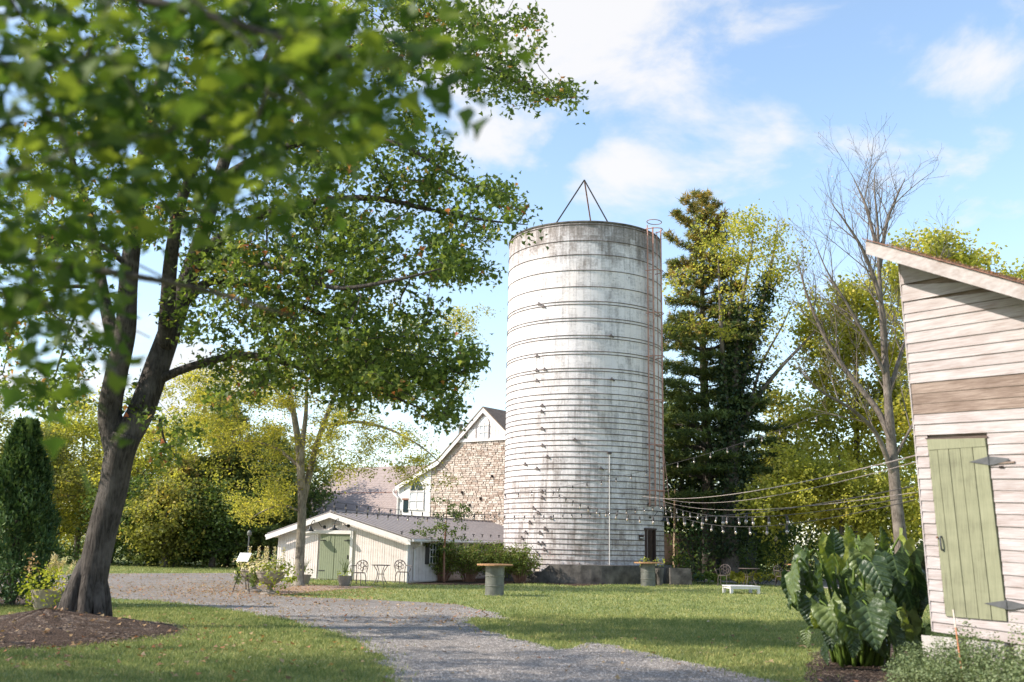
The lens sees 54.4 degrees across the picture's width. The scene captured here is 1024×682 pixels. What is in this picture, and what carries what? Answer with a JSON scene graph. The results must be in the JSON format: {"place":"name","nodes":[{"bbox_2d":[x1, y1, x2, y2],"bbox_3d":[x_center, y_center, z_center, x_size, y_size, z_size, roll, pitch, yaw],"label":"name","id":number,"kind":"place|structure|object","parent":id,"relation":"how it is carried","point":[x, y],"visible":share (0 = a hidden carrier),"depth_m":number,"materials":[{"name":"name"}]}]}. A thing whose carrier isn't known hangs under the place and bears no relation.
{"place":"outdoors","nodes":[
{"label":"outdoors","id":0,"kind":"place"},
{"bbox_2d":[1,573,774,681],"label":"gravel drive","id":1,"kind":"structure","parent":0,"point":[184,578],"depth_m":18.55,"materials":[{"name":"grey gravel"}]},
{"bbox_2d":[28,580,401,618],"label":"fallen leaves","id":2,"kind":"object","parent":1,"relation":"on","point":[255,592],"visible":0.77,"depth_m":30.64,"materials":[{"name":"brown plant"}]},
{"bbox_2d":[232,553,251,591],"bbox_3d":[-8.179,7.124,30.626,0.451,1.184,0.636,-5,-13,26],"label":"easel sign","id":3,"kind":"object","parent":1,"relation":"on","point":[242,557],"visible":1,"depth_m":30.55,"materials":[{"name":"white metal"}]},
{"bbox_2d":[0,572,511,626],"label":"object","id":4,"kind":"object","parent":1,"relation":"on","point":[280,611],"visible":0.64,"depth_m":26.01,"materials":[{"name":"brown plant"}]},
{"bbox_2d":[221,546,290,591],"bbox_3d":[-7.920,7.080,30.963,2.071,1.408,1.512,6,-13,-24],"label":"flower urn","id":5,"kind":"object","parent":1,"relation":"on","point":[244,572],"visible":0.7,"depth_m":30.68,"materials":[{"name":"stone"}]},
{"bbox_2d":[233,546,301,594],"bbox_3d":[-7.138,6.819,29.613,2.066,1.410,1.841,1,-12,0],"label":"flower urn","id":6,"kind":"object","parent":1,"relation":"on","point":[269,579],"visible":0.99,"depth_m":29.41,"materials":[{"name":"stone"}]},
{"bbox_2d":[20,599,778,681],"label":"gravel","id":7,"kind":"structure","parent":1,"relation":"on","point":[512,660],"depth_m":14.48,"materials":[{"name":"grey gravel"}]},
{"bbox_2d":[0,606,900,681],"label":"fallen leaves","id":8,"kind":"object","parent":1,"relation":"on","point":[202,649],"visible":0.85,"depth_m":14.46,"materials":[{"name":"brown plant"}]},
{"bbox_2d":[0,535,1001,681],"bbox_3d":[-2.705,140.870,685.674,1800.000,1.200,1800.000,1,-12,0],"label":"ground","id":9,"kind":"structure","parent":0,"point":[479,604],"depth_m":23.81,"materials":[{"name":"green plant"}]},
{"bbox_2d":[0,552,26,604],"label":"dark shrub","id":10,"kind":"object","parent":9,"relation":"on","point":[11,583],"visible":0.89,"depth_m":22.07,"materials":[{"name":"green plant"}]},
{"bbox_2d":[0,596,32,605],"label":"planter bed","id":11,"kind":"object","parent":9,"relation":"on","point":[23,600],"visible":0.16,"depth_m":24.23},
{"bbox_2d":[0,556,48,605],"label":"dark shrub","id":12,"kind":"object","parent":11,"relation":"on","point":[20,583],"visible":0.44,"depth_m":22.61,"materials":[{"name":"green plant"}]},
{"bbox_2d":[0,417,64,604],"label":"arborvitae","id":13,"kind":"object","parent":11,"relation":"on","point":[25,466],"visible":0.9,"depth_m":23.14,"materials":[{"name":"green plant"}]},
{"bbox_2d":[0,398,71,531],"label":"woodland tree","id":14,"kind":"object","parent":9,"relation":"on","point":[6,422],"visible":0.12,"depth_m":58.12,"materials":[{"name":"green plant"}]},
{"bbox_2d":[14,552,76,608],"bbox_3d":[-10.255,5.241,21.776,1.358,1.251,1.036,-3,-12,21],"label":"flower planter","id":15,"kind":"object","parent":9,"relation":"on","point":[42,597],"visible":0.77,"depth_m":21.74,"materials":[{"name":"stone"}]},
{"bbox_2d":[0,423,92,558],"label":"woodland tree","id":16,"kind":"object","parent":9,"relation":"on","point":[62,448],"visible":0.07,"depth_m":59.38,"materials":[{"name":"green plant"}]},
{"bbox_2d":[1,407,100,551],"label":"woodland tree","id":17,"kind":"object","parent":9,"relation":"on","point":[75,428],"visible":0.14,"depth_m":62.61,"materials":[{"name":"green plant"}]},
{"bbox_2d":[0,607,187,649],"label":"mulch mound","id":18,"kind":"object","parent":9,"relation":"on","point":[57,637],"visible":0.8,"depth_m":15.75,"materials":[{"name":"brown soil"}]},
{"bbox_2d":[0,0,597,615],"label":"maple tree","id":19,"kind":"object","parent":18,"relation":"on","point":[344,334],"visible":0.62,"depth_m":18.24,"materials":[{"name":"green plant"}]},
{"bbox_2d":[54,380,151,559],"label":"woodland tree","id":20,"kind":"object","parent":9,"relation":"on","point":[86,409],"visible":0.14,"depth_m":64.65,"materials":[{"name":"green plant"}]},
{"bbox_2d":[50,439,163,562],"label":"woodland tree","id":21,"kind":"object","parent":9,"relation":"on","point":[73,494],"visible":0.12,"depth_m":57.95,"materials":[{"name":"green plant"}]},
{"bbox_2d":[73,462,196,565],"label":"woodland tree","id":22,"kind":"object","parent":9,"relation":"on","point":[133,493],"visible":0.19,"depth_m":55.11,"materials":[{"name":"green plant"}]},
{"bbox_2d":[9,539,277,567],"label":"undergrowth","id":23,"kind":"object","parent":9,"relation":"on","point":[113,556],"visible":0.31,"depth_m":55.95,"materials":[{"name":"green plant"}]},
{"bbox_2d":[79,405,255,559],"bbox_3d":[-19.791,8.618,59.738,10.382,9.464,9.937,1,-12,0],"label":"woodland tree","id":24,"kind":"object","parent":9,"relation":"on","point":[147,436],"visible":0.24,"depth_m":57.99,"materials":[{"name":"green plant"}]},
{"bbox_2d":[116,471,234,566],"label":"woodland tree","id":25,"kind":"object","parent":9,"relation":"on","point":[165,545],"visible":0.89,"depth_m":53.96,"materials":[{"name":"green plant"}]},
{"bbox_2d":[123,457,228,565],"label":"tree","id":26,"kind":"object","parent":9,"relation":"on","point":[192,471],"visible":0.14,"depth_m":56.15,"materials":[{"name":"green plant"}]},
{"bbox_2d":[0,445,397,557],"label":"woods","id":27,"kind":"object","parent":9,"relation":"on","point":[72,539],"visible":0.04,"depth_m":75.69,"materials":[{"name":"green plant"}]},
{"bbox_2d":[148,385,274,562],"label":"woodland tree","id":28,"kind":"object","parent":9,"relation":"on","point":[199,453],"visible":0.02,"depth_m":66.50,"materials":[{"name":"green plant"}]},
{"bbox_2d":[157,477,266,567],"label":"woodland tree","id":29,"kind":"object","parent":9,"relation":"on","point":[223,538],"visible":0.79,"depth_m":55.10,"materials":[{"name":"green plant"}]},
{"bbox_2d":[184,404,292,565],"bbox_3d":[-16.985,8.629,60.390,8.287,10.010,7.802,1,-12,0],"label":"tree","id":30,"kind":"object","parent":9,"relation":"on","point":[228,459],"visible":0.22,"depth_m":59.49,"materials":[{"name":"green plant"}]},
{"bbox_2d":[0,0,536,493],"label":"overhanging tree","id":31,"kind":"object","parent":9,"relation":"on","point":[112,132],"visible":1,"depth_m":3.21,"materials":[{"name":"green plant"}]},
{"bbox_2d":[233,434,311,559],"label":"tree","id":32,"kind":"object","parent":9,"relation":"on","point":[268,528],"visible":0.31,"depth_m":58.46,"materials":[{"name":"green plant"}]},
{"bbox_2d":[222,420,340,556],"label":"woodland tree","id":33,"kind":"object","parent":9,"relation":"on","point":[251,435],"visible":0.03,"depth_m":65.76,"materials":[{"name":"green plant"}]},
{"bbox_2d":[234,450,351,554],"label":"woodland tree","id":34,"kind":"object","parent":9,"relation":"on","point":[315,495],"visible":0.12,"depth_m":61.57,"materials":[{"name":"green plant"}]},
{"bbox_2d":[304,559,312,584],"bbox_3d":[-7.630,8.438,36.647,0.677,1.032,0.595,-3,-12,19],"label":"barrel pot","id":35,"kind":"object","parent":9,"relation":"on","point":[307,577],"visible":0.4,"depth_m":36.51,"materials":[{"name":"grey"}]},
{"bbox_2d":[148,304,503,585],"bbox_3d":[-7.152,3.515,36.627,13.994,11.062,5.885,1,-12,0],"label":"locust tree","id":36,"kind":"object","parent":9,"relation":"on","point":[303,481],"visible":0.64,"depth_m":36.03,"materials":[{"name":"green plant"}]},
{"bbox_2d":[308,502,499,521],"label":"string lights","id":37,"kind":"object","parent":36,"relation":"hanging from","point":[398,515],"visible":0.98,"depth_m":39.09,"materials":[{"name":"black"}]},
{"bbox_2d":[311,498,662,520],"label":"string lights","id":38,"kind":"object","parent":36,"relation":"attached to","point":[478,514],"visible":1,"depth_m":38.65,"materials":[{"name":"black"}]},
{"bbox_2d":[500,412,825,497],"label":"string lights","id":39,"kind":"object","parent":36,"relation":"attached to","point":[665,465],"visible":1,"depth_m":37.46,"materials":[{"name":"black"}]},
{"bbox_2d":[276,585,378,594],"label":"worn earth","id":40,"kind":"structure","parent":9,"relation":"on","point":[323,587],"depth_m":34.04,"materials":[{"name":"brown soil"}]},
{"bbox_2d":[336,558,352,585],"bbox_3d":[-6.088,8.384,36.273,0.642,1.045,0.594,1,-12,0],"label":"barrel pot","id":41,"kind":"object","parent":9,"relation":"on","point":[344,580],"visible":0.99,"depth_m":36.05,"materials":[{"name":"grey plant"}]},
{"bbox_2d":[349,560,367,584],"bbox_3d":[-5.722,8.666,37.277,0.651,0.927,0.529,-3,-12,20],"label":"garden chair","id":42,"kind":"object","parent":9,"relation":"on","point":[360,572],"visible":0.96,"depth_m":37.41,"materials":[{"name":"metal"}]},
{"bbox_2d":[306,465,424,516],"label":"shingled wing","id":43,"kind":"structure","parent":9,"relation":"on","point":[376,491],"depth_m":67.74,"materials":[{"name":"grey"}]},
{"bbox_2d":[373,564,389,583],"bbox_3d":[-5.039,8.954,38.160,0.730,0.738,0.730,1,-12,0],"label":"bistro table","id":44,"kind":"object","parent":9,"relation":"on","point":[374,565],"visible":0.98,"depth_m":38.08,"materials":[{"name":"metal"}]},
{"bbox_2d":[265,510,503,582],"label":"outbuilding","id":45,"kind":"structure","parent":9,"relation":"on","point":[371,539],"depth_m":41.39,"materials":[{"name":"white wood"}]},
{"bbox_2d":[318,534,334,578],"bbox_3d":[-7.720,8.971,41.453,0.716,1.804,0.057,-4,-13,23],"label":"door","id":46,"kind":"structure","parent":45,"relation":"in","point":[327,541],"depth_m":41.43,"materials":[{"name":"green wood"}]},
{"bbox_2d":[333,535,349,578],"bbox_3d":[-7.024,8.922,41.144,0.753,1.804,0.047,-4,-13,23],"label":"door","id":47,"kind":"structure","parent":45,"relation":"in","point":[342,542],"depth_m":41.17,"materials":[{"name":"green wood"}]},
{"bbox_2d":[425,542,441,563],"bbox_3d":[-3.284,8.929,41.881,0.064,0.884,1.419,-4,-13,23],"label":"window","id":48,"kind":"structure","parent":45,"relation":"in","point":[428,551],"depth_m":41.62,"materials":[{"name":"black glass"}]},
{"bbox_2d":[394,560,411,583],"bbox_3d":[-4.324,9.077,39.163,0.651,0.927,0.529,8,-13,-31],"label":"garden chair","id":49,"kind":"object","parent":9,"relation":"on","point":[400,572],"visible":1,"depth_m":39.27,"materials":[{"name":"metal"}]},
{"bbox_2d":[392,406,505,525],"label":"stone barn","id":50,"kind":"structure","parent":9,"relation":"on","point":[475,458],"depth_m":57.45,"materials":[{"name":"stone"}]},
{"bbox_2d":[408,480,424,508],"bbox_3d":[-5.681,9.137,59.422,1.205,1.799,0.148,-7,-14,36],"label":"arched window","id":51,"kind":"structure","parent":50,"relation":"in","point":[416,499],"depth_m":59.36,"materials":[{"name":"white glass"}]},
{"bbox_2d":[478,416,488,438],"bbox_3d":[-1.602,4.977,57.212,0.735,1.296,0.149,-7,-14,36],"label":"arched window","id":52,"kind":"structure","parent":50,"relation":"in","point":[483,432],"depth_m":57.17,"materials":[{"name":"white glass"}]},
{"bbox_2d":[1,562,930,620],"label":"grass","id":53,"kind":"structure","parent":9,"relation":"on","point":[741,595],"depth_m":30.59,"materials":[{"name":"green plant"}]},
{"bbox_2d":[408,579,539,584],"bbox_3d":[-1.540,10.754,44.884,6.352,0.001,13.532,1,-12,0],"label":"shrub bed","id":54,"kind":"object","parent":9,"relation":"on","point":[460,582],"visible":0.32,"depth_m":40.96,"materials":[{"name":"brown soil"}]},
{"bbox_2d":[410,497,481,582],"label":"sapling","id":55,"kind":"object","parent":54,"relation":"on","point":[445,527],"visible":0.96,"depth_m":40.93,"materials":[{"name":"green plant"}]},
{"bbox_2d":[429,537,462,580],"bbox_3d":[-2.914,9.280,42.381,2.298,1.859,2.416,-7,-14,35],"label":"arching shrub","id":56,"kind":"object","parent":54,"relation":"on","point":[439,572],"visible":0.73,"depth_m":42.02,"materials":[{"name":"green plant"}]},
{"bbox_2d":[440,539,494,581],"bbox_3d":[-1.853,9.327,42.445,2.627,1.833,2.561,1,-12,0],"label":"arching shrub","id":57,"kind":"object","parent":54,"relation":"on","point":[464,568],"visible":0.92,"depth_m":42.03,"materials":[{"name":"green plant"}]},
{"bbox_2d":[470,540,522,577],"bbox_3d":[-0.660,9.347,42.306,2.388,1.782,2.491,1,-12,0],"label":"arching shrub","id":58,"kind":"object","parent":54,"relation":"on","point":[496,559],"visible":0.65,"depth_m":42.07,"materials":[{"name":"green plant"}]},
{"bbox_2d":[499,542,543,582],"bbox_3d":[0.301,9.409,42.379,2.117,1.724,2.159,1,-12,0],"label":"arching shrub","id":59,"kind":"object","parent":54,"relation":"on","point":[523,570],"visible":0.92,"depth_m":42.09,"materials":[{"name":"green plant"}]},
{"bbox_2d":[477,564,512,595],"bbox_3d":[-0.547,7.566,31.547,1.149,0.973,1.142,2,-12,-6],"label":"barrel table","id":60,"kind":"object","parent":9,"relation":"on","point":[494,579],"visible":0.94,"depth_m":31.30,"materials":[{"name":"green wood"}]},
{"bbox_2d":[504,564,691,584],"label":"silo curb","id":61,"kind":"structure","parent":9,"relation":"on","point":[592,574],"depth_m":42.59,"materials":[{"name":"concrete"}]},
{"bbox_2d":[503,180,668,570],"bbox_3d":[3.539,1.775,48.123,7.666,19.094,7.574,1,-12,0],"label":"stave silo","id":62,"kind":"object","parent":61,"relation":"on","point":[585,400],"visible":0.91,"depth_m":44.88,"materials":[{"name":"concrete"}]},
{"bbox_2d":[634,562,661,586],"bbox_3d":[5.639,9.674,41.296,1.149,0.973,1.142,5,-12,-17],"label":"barrel table","id":63,"kind":"object","parent":9,"relation":"on","point":[647,571],"visible":0.93,"depth_m":41.05,"materials":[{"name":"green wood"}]},
{"bbox_2d":[653,557,664,585],"bbox_3d":[6.223,9.758,42.161,0.582,1.169,0.552,-2,-12,14],"label":"door planter","id":64,"kind":"object","parent":9,"relation":"on","point":[659,572],"visible":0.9,"depth_m":41.96,"materials":[{"name":"concrete"}]},
{"bbox_2d":[694,571,713,582],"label":"hosta","id":65,"kind":"object","parent":9,"relation":"on","point":[707,574],"visible":0.81,"depth_m":45.34,"materials":[{"name":"green plant"}]},
{"bbox_2d":[663,386,758,566],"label":"woodland tree","id":66,"kind":"object","parent":9,"relation":"on","point":[679,485],"visible":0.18,"depth_m":55.90,"materials":[{"name":"green plant"}]},
{"bbox_2d":[707,573,730,582],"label":"hosta","id":67,"kind":"object","parent":9,"relation":"on","point":[715,578],"visible":0.88,"depth_m":44.52,"materials":[{"name":"green plant"}]},
{"bbox_2d":[715,564,730,585],"bbox_3d":[9.200,10.171,43.251,0.651,0.927,0.529,-5,-13,28],"label":"garden chair","id":68,"kind":"object","parent":9,"relation":"on","point":[724,573],"visible":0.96,"depth_m":43.39,"materials":[{"name":"metal"}]},
{"bbox_2d":[661,187,804,572],"bbox_3d":[10.217,1.718,54.157,10.986,22.076,9.801,1,-12,0],"label":"pine tree","id":69,"kind":"object","parent":9,"relation":"on","point":[675,415],"visible":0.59,"depth_m":53.43,"materials":[{"name":"green plant"}]},
{"bbox_2d":[726,571,745,582],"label":"hosta","id":70,"kind":"object","parent":9,"relation":"on","point":[733,575],"visible":0.59,"depth_m":46.27,"materials":[{"name":"green plant"}]},
{"bbox_2d":[716,532,756,574],"bbox_3d":[12.517,11.953,55.752,2.387,2.550,0.115,1,-12,0],"label":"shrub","id":71,"kind":"object","parent":9,"relation":"on","point":[742,565],"visible":0.07,"depth_m":55.71,"materials":[{"name":"green plant"}]},
{"bbox_2d":[722,585,760,593],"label":"bench","id":72,"kind":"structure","parent":9,"relation":"on","point":[732,587],"depth_m":35.74,"materials":[{"name":"white paint"}]},
{"bbox_2d":[733,576,750,583],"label":"hosta","id":73,"kind":"object","parent":9,"relation":"on","point":[739,579],"visible":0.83,"depth_m":44.62,"materials":[{"name":"green plant"}]},
{"bbox_2d":[738,568,758,585],"bbox_3d":[10.347,10.303,43.414,0.913,0.775,0.912,5,-12,-17],"label":"bistro table","id":74,"kind":"object","parent":9,"relation":"on","point":[747,576],"visible":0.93,"depth_m":43.28,"materials":[{"name":"metal"}]},
{"bbox_2d":[701,475,807,574],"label":"woodland tree","id":75,"kind":"object","parent":9,"relation":"on","point":[780,537],"visible":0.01,"depth_m":57.71,"materials":[{"name":"green plant"}]},
{"bbox_2d":[735,536,779,581],"bbox_3d":[11.958,10.637,48.337,2.208,2.259,2.489,1,-12,0],"label":"boxwood","id":76,"kind":"object","parent":9,"relation":"on","point":[751,560],"visible":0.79,"depth_m":48.37,"materials":[{"name":"green plant"}]},
{"bbox_2d":[748,571,768,583],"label":"hosta","id":77,"kind":"object","parent":9,"relation":"on","point":[759,574],"visible":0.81,"depth_m":45.52,"materials":[{"name":"green plant"}]},
{"bbox_2d":[662,199,855,580],"bbox_3d":[12.674,2.098,52.142,10.246,20.629,6.035,1,-12,0],"label":"ivy clad tree","id":78,"kind":"object","parent":9,"relation":"on","point":[742,366],"visible":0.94,"depth_m":51.88,"materials":[{"name":"green plant"}]},
{"bbox_2d":[763,540,793,579],"bbox_3d":[13.118,10.742,48.355,1.997,2.091,1.993,1,-12,0],"label":"golden shrub","id":79,"kind":"object","parent":9,"relation":"on","point":[778,562],"visible":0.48,"depth_m":48.38,"materials":[{"name":"green plant"}]},
{"bbox_2d":[750,378,821,575],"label":"woodland tree","id":80,"kind":"object","parent":9,"relation":"on","point":[784,436],"visible":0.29,"depth_m":61.63,"materials":[{"name":"green plant"}]},
{"bbox_2d":[664,503,922,579],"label":"undergrowth","id":81,"kind":"object","parent":9,"relation":"on","point":[793,543],"visible":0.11,"depth_m":53.93,"materials":[{"name":"green plant"}]},
{"bbox_2d":[664,433,922,571],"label":"woods","id":82,"kind":"object","parent":9,"relation":"on","point":[819,536],"visible":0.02,"depth_m":70.49,"materials":[{"name":"green plant"}]},
{"bbox_2d":[733,440,922,582],"bbox_3d":[16.002,7.989,46.406,12.111,6.796,6.097,1,-12,0],"label":"sugar maple","id":83,"kind":"object","parent":9,"relation":"on","point":[871,521],"visible":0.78,"depth_m":45.86,"materials":[{"name":"green plant"}]},
{"bbox_2d":[774,270,917,538],"bbox_3d":[18.863,4.271,53.331,10.774,16.927,7.203,1,-12,0],"label":"sugar maple","id":84,"kind":"object","parent":9,"relation":"on","point":[860,295],"visible":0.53,"depth_m":52.77,"materials":[{"name":"green plant"}]},
{"bbox_2d":[748,113,960,580],"bbox_3d":[14.109,-0.053,39.688,8.969,19.730,6.773,-2,-12,16],"label":"bare tree","id":85,"kind":"object","parent":9,"relation":"on","point":[890,451],"visible":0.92,"depth_m":39.81,"materials":[{"name":"grey plant"}]},
{"bbox_2d":[804,642,1021,681],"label":"mulch bed","id":86,"kind":"object","parent":9,"relation":"on","point":[849,672],"visible":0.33,"depth_m":13.29,"materials":[{"name":"brown soil"}]},
{"bbox_2d":[780,523,931,666],"bbox_3d":[5.066,3.647,14.398,2.184,2.031,2.309,1,-12,0],"label":"elephant ear plant","id":87,"kind":"object","parent":86,"relation":"on","point":[858,620],"visible":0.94,"depth_m":13.91,"materials":[{"name":"green plant"}]},
{"bbox_2d":[878,616,1023,681],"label":"herb patch","id":88,"kind":"object","parent":86,"relation":"on","point":[931,670],"visible":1,"depth_m":11.74,"materials":[{"name":"green plant"}]},
{"bbox_2d":[952,610,963,681],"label":"marker stake","id":89,"kind":"object","parent":86,"relation":"on","point":[956,636],"visible":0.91,"depth_m":11.89,"materials":[{"name":"plastic"}]},
{"bbox_2d":[862,238,1023,680],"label":"board shed","id":90,"kind":"structure","parent":9,"relation":"on","point":[963,324],"depth_m":12.81,"materials":[{"name":"wood"}]},
{"bbox_2d":[552,486,913,525],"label":"string lights","id":91,"kind":"object","parent":90,"relation":"attached to","point":[702,521],"visible":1,"depth_m":22.58,"materials":[{"name":"beige glass"}]},
{"bbox_2d":[643,455,914,498],"bbox_3d":[5.638,4.161,28.414,0.018,0.859,29.501,1,-12,0],"label":"support cable","id":92,"kind":"object","parent":90,"relation":"attached to","point":[797,482],"visible":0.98,"depth_m":19.08,"materials":[{"name":"metal"}]},
{"bbox_2d":[663,500,913,534],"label":"string lights","id":93,"kind":"object","parent":90,"relation":"attached to","point":[786,528],"visible":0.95,"depth_m":22.90,"materials":[{"name":"black"}]},
{"bbox_2d":[663,496,913,525],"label":"string lights","id":94,"kind":"object","parent":90,"relation":"attached to","point":[787,520],"visible":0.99,"depth_m":22.73,"materials":[{"name":"black"}]},
{"bbox_2d":[663,492,915,509],"bbox_3d":[6.048,4.505,28.345,0.010,1.132,29.518,1,-12,2],"label":"support cable","id":95,"kind":"object","parent":90,"relation":"attached to","point":[814,505],"visible":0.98,"depth_m":17.77,"materials":[{"name":"metal"}]},
{"bbox_2d":[668,462,914,502],"bbox_3d":[6.075,4.261,28.395,0.012,0.909,29.517,1,-12,2],"label":"support cable","id":96,"kind":"object","parent":90,"relation":"attached to","point":[814,487],"visible":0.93,"depth_m":18.64,"materials":[{"name":"metal"}]},
{"bbox_2d":[927,438,1023,620],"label":"door","id":97,"kind":"structure","parent":90,"relation":"in","point":[962,486],"depth_m":12.70,"materials":[{"name":"green wood"}]},
{"bbox_2d":[870,219,1023,445],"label":"sugar maple","id":98,"kind":"object","parent":9,"relation":"on","point":[972,259],"visible":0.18,"depth_m":50.79,"materials":[{"name":"green plant"}]},
{"bbox_2d":[0,0,1023,550],"label":"sky","id":99,"kind":"structure","parent":0,"point":[728,98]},
{"bbox_2d":[545,579,697,585],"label":"garden soil","id":100,"kind":"structure","parent":0,"point":[569,584],"depth_m":41.61,"materials":[{"name":"brown soil"}]},
{"bbox_2d":[668,542,689,567],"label":"golden shrub","id":101,"kind":"object","parent":100,"relation":"on","point":[680,555],"visible":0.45,"depth_m":48.91,"materials":[{"name":"green plant"}]},
{"bbox_2d":[664,489,701,574],"bbox_3d":[9.492,10.492,54.215,3.291,4.676,0.723,10,-14,-37],"label":"board fence","id":102,"kind":"object","parent":100,"relation":"on","point":[667,549],"visible":0.3,"depth_m":53.80,"materials":[{"name":"brown wood"}]},
{"bbox_2d":[665,555,704,581],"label":"evergreen shrub","id":103,"kind":"object","parent":100,"relation":"on","point":[684,562],"visible":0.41,"depth_m":46.71,"materials":[{"name":"green plant"}]},
{"bbox_2d":[676,512,712,580],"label":"dwarf spruce","id":104,"kind":"object","parent":100,"relation":"on","point":[686,543],"visible":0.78,"depth_m":48.00,"materials":[{"name":"green plant"}]},
{"bbox_2d":[695,579,838,588],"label":"patio","id":105,"kind":"structure","parent":0,"point":[779,583],"depth_m":48.03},
{"bbox_2d":[765,572,781,583],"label":"hosta","id":106,"kind":"object","parent":105,"relation":"on","point":[774,576],"visible":0.55,"depth_m":45.93,"materials":[{"name":"green plant"}]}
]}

